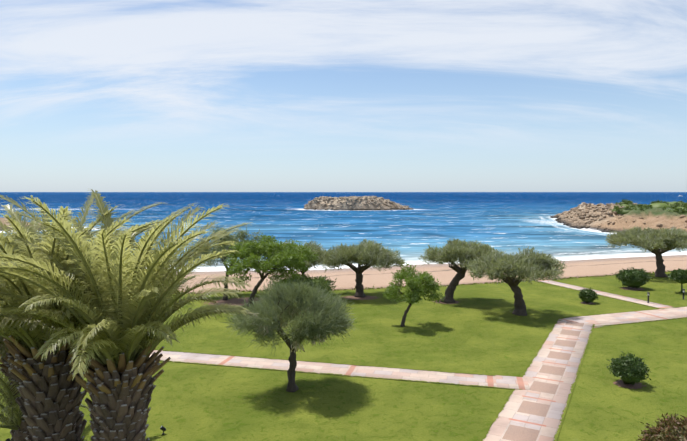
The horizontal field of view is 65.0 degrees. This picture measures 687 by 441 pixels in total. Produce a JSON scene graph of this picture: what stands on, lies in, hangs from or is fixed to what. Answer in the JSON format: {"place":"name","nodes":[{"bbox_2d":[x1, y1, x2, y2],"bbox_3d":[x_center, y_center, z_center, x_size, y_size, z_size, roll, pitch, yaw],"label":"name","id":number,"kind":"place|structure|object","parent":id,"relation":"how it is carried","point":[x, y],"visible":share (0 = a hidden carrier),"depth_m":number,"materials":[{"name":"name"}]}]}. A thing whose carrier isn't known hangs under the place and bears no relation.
{"place":"outdoors","nodes":[
{"label":"outdoors","id":0,"kind":"place"},
{"bbox_2d":[0,217,43,230],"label":"rocky headland","id":1,"kind":"structure","parent":0,"point":[5,221],"depth_m":102.79,"materials":[{"name":"beige stone"}]},
{"bbox_2d":[149,350,496,387],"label":"path","id":2,"kind":"structure","parent":0,"point":[385,372],"depth_m":18.89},
{"bbox_2d":[0,272,686,440],"bbox_3d":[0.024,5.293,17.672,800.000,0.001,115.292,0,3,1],"label":"lawn ground","id":3,"kind":"structure","parent":0,"point":[480,329],"depth_m":18.50,"materials":[{"name":"green plant"}]},
{"bbox_2d":[0,358,88,440],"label":"bush","id":4,"kind":"object","parent":3,"relation":"on","point":[6,392],"visible":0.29,"depth_m":12.27,"materials":[{"name":"green plant"}]},
{"bbox_2d":[0,211,99,440],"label":"palm","id":5,"kind":"object","parent":3,"relation":"on","point":[5,355],"visible":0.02,"depth_m":12.48,"materials":[{"name":"green plant"}]},
{"bbox_2d":[0,191,174,440],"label":"palm","id":6,"kind":"object","parent":3,"relation":"on","point":[49,401],"visible":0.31,"depth_m":10.41,"materials":[{"name":"green"}]},
{"bbox_2d":[0,189,259,440],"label":"palm","id":7,"kind":"object","parent":3,"relation":"on","point":[118,368],"visible":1,"depth_m":9.23,"materials":[{"name":"green"}]},
{"bbox_2d":[189,225,265,299],"bbox_3d":[-6.911,2.428,32.126,4.881,4.329,4.295,0,3,1],"label":"tamarisk tree","id":8,"kind":"object","parent":3,"relation":"on","point":[240,236],"visible":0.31,"depth_m":31.29,"materials":[{"name":"green plant"}]},
{"bbox_2d":[201,297,261,306],"bbox_3d":[-5.449,4.600,30.651,6.272,0.001,3.377,0,3,1],"label":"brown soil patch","id":9,"kind":"object","parent":3,"relation":"on","point":[233,301],"visible":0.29,"depth_m":30.63,"materials":[{"name":"brown soil"}]},
{"bbox_2d":[223,233,318,306],"bbox_3d":[-3.947,2.737,29.247,5.253,4.064,4.624,0,3,1],"label":"tree","id":10,"kind":"object","parent":3,"relation":"on","point":[281,257],"visible":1,"depth_m":28.44,"materials":[{"name":"green plant"}]},
{"bbox_2d":[222,277,356,391],"bbox_3d":[-1.436,3.567,16.838,3.620,3.643,4.019,3,4,44],"label":"tamarisk tree","id":11,"kind":"object","parent":3,"relation":"on","point":[313,315],"visible":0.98,"depth_m":16.27,"materials":[{"name":"green plant"}]},
{"bbox_2d":[266,272,336,295],"bbox_3d":[-2.433,3.826,30.868,4.172,1.632,4.187,0,3,1],"label":"light shrub","id":12,"kind":"object","parent":3,"relation":"on","point":[323,282],"visible":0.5,"depth_m":30.53,"materials":[{"name":"green plant"}]},
{"bbox_2d":[282,240,325,275],"bbox_3d":[-2.626,2.860,32.695,3.398,3.413,3.387,0,3,9],"label":"olive tree","id":13,"kind":"object","parent":3,"relation":"on","point":[320,251],"visible":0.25,"depth_m":32.44,"materials":[{"name":"green plant"}]},
{"bbox_2d":[341,296,380,299],"bbox_3d":[0.966,4.540,31.779,3.000,0.001,2.000,0,3,1],"label":"soil patch","id":14,"kind":"object","parent":3,"relation":"on","point":[358,298],"visible":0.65,"depth_m":31.79,"materials":[{"name":"brown soil"}]},
{"bbox_2d":[319,238,404,297],"bbox_3d":[1.125,2.834,32.082,5.278,3.544,4.547,0,3,1],"label":"tree","id":15,"kind":"object","parent":3,"relation":"on","point":[364,254],"visible":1,"depth_m":31.14,"materials":[{"name":"green plant"}]},
{"bbox_2d":[382,262,444,326],"bbox_3d":[3.215,3.460,24.801,2.814,3.017,2.499,-1,3,-25],"label":"young tree","id":16,"kind":"object","parent":3,"relation":"on","point":[425,282],"visible":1,"depth_m":24.58,"materials":[{"name":"green plant"}]},
{"bbox_2d":[155,281,686,440],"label":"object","id":17,"kind":"object","parent":3,"relation":"on","point":[564,410],"visible":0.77,"depth_m":18.85,"materials":[{"name":"stone"}]},
{"bbox_2d":[173,269,682,293],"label":"grass tufts","id":18,"kind":"object","parent":3,"relation":"on","point":[448,285],"visible":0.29,"depth_m":36.35,"materials":[{"name":"green plant"}]},
{"bbox_2d":[433,300,459,303],"bbox_3d":[5.865,4.606,30.527,2.000,0.001,1.600,0,3,1],"label":"soil patch","id":19,"kind":"object","parent":3,"relation":"on","point":[456,302],"visible":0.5,"depth_m":30.35,"materials":[{"name":"brown soil"}]},
{"bbox_2d":[420,237,506,302],"bbox_3d":[6.854,2.810,30.523,4.426,3.748,4.086,-1,3,-18],"label":"tree","id":20,"kind":"object","parent":3,"relation":"on","point":[462,252],"visible":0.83,"depth_m":30.16,"materials":[{"name":"green plant"}]},
{"bbox_2d":[495,375,529,389],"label":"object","id":21,"kind":"object","parent":3,"relation":"on","point":[505,382],"visible":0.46,"depth_m":17.54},
{"bbox_2d":[466,246,566,315],"bbox_3d":[8.660,3.109,27.398,5.150,3.584,4.572,-2,3,-28],"label":"olive tree","id":22,"kind":"object","parent":3,"relation":"on","point":[513,271],"visible":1,"depth_m":26.57,"materials":[{"name":"green plant"}]},
{"bbox_2d":[483,320,592,440],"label":"path","id":23,"kind":"structure","parent":3,"relation":"on","point":[534,412],"depth_m":16.79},
{"bbox_2d":[577,287,598,302],"bbox_3d":[13.736,4.193,30.310,1.132,0.942,1.210,0,3,1],"label":"small shrub","id":24,"kind":"object","parent":3,"relation":"on","point":[587,295],"visible":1,"depth_m":30.03,"materials":[{"name":"green plant"}]},
{"bbox_2d":[535,280,671,308],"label":"beach path","id":25,"kind":"structure","parent":3,"relation":"on","point":[630,299],"depth_m":32.27,"materials":[{"name":"concrete"}]},
{"bbox_2d":[613,379,645,388],"bbox_3d":[9.221,5.297,17.432,1.240,0.001,1.100,0,3,1],"label":"soil patch","id":26,"kind":"object","parent":3,"relation":"on","point":[619,382],"visible":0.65,"depth_m":17.33,"materials":[{"name":"brown soil"}]},
{"bbox_2d":[606,351,650,384],"bbox_3d":[9.239,4.800,17.468,1.250,1.083,1.291,0,3,1],"label":"bush","id":27,"kind":"object","parent":26,"relation":"on","point":[630,369],"visible":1,"depth_m":17.20,"materials":[{"name":"green plant"}]},
{"bbox_2d":[621,287,644,290],"bbox_3d":[18.588,4.388,34.656,2.000,0.001,1.800,0,3,1],"label":"soil patch","id":28,"kind":"object","parent":3,"relation":"on","point":[633,289],"visible":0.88,"depth_m":34.76,"materials":[{"name":"brown soil"}]},
{"bbox_2d":[612,266,652,287],"bbox_3d":[18.689,3.697,34.893,2.215,1.453,2.235,0,3,1],"label":"bush","id":29,"kind":"object","parent":28,"relation":"on","point":[636,278],"visible":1,"depth_m":34.36,"materials":[{"name":"green plant"}]},
{"bbox_2d":[605,226,686,276],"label":"olive tree","id":30,"kind":"object","parent":3,"relation":"on","point":[665,240],"visible":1,"depth_m":38.66,"materials":[{"name":"green plant"}]},
{"bbox_2d":[636,413,686,440],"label":"red shrub","id":31,"kind":"object","parent":3,"relation":"on","point":[671,429],"visible":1,"depth_m":11.80,"materials":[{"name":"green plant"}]},
{"bbox_2d":[668,268,686,292],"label":"small tree","id":32,"kind":"object","parent":3,"relation":"on","point":[679,275],"visible":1,"depth_m":32.90,"materials":[{"name":"green plant"}]},
{"bbox_2d":[0,192,686,271],"bbox_3d":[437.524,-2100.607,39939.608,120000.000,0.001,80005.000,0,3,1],"label":"sea water","id":33,"kind":"structure","parent":0,"point":[509,222],"depth_m":153.07,"materials":[{"name":"blue liquid"}]},
{"bbox_2d":[303,196,413,210],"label":"island rock","id":34,"kind":"object","parent":33,"relation":"on","point":[345,203],"visible":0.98,"depth_m":215.20,"materials":[{"name":"beige stone"}]},
{"bbox_2d":[0,0,686,191],"label":"sky","id":35,"kind":"structure","parent":0,"point":[99,95],"materials":[{"name":"blue"}]},
{"bbox_2d":[1,255,686,293],"bbox_3d":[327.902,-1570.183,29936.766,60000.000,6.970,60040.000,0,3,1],"label":"sandy beach","id":36,"kind":"structure","parent":0,"point":[445,274],"depth_m":44.94,"materials":[{"name":"beige sand"}]},
{"bbox_2d":[550,202,686,232],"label":"headland terrain","id":37,"kind":"structure","parent":0,"point":[601,217],"depth_m":101.33,"materials":[{"name":"beige stone"}]},
{"bbox_2d":[610,199,686,214],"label":"shrubs","id":38,"kind":"object","parent":37,"relation":"on","point":[673,205],"visible":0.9,"depth_m":118.33,"materials":[{"name":"green plant"}]},
{"bbox_2d":[558,307,686,327],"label":"path","id":39,"kind":"structure","parent":0,"point":[634,316],"depth_m":26.71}
]}

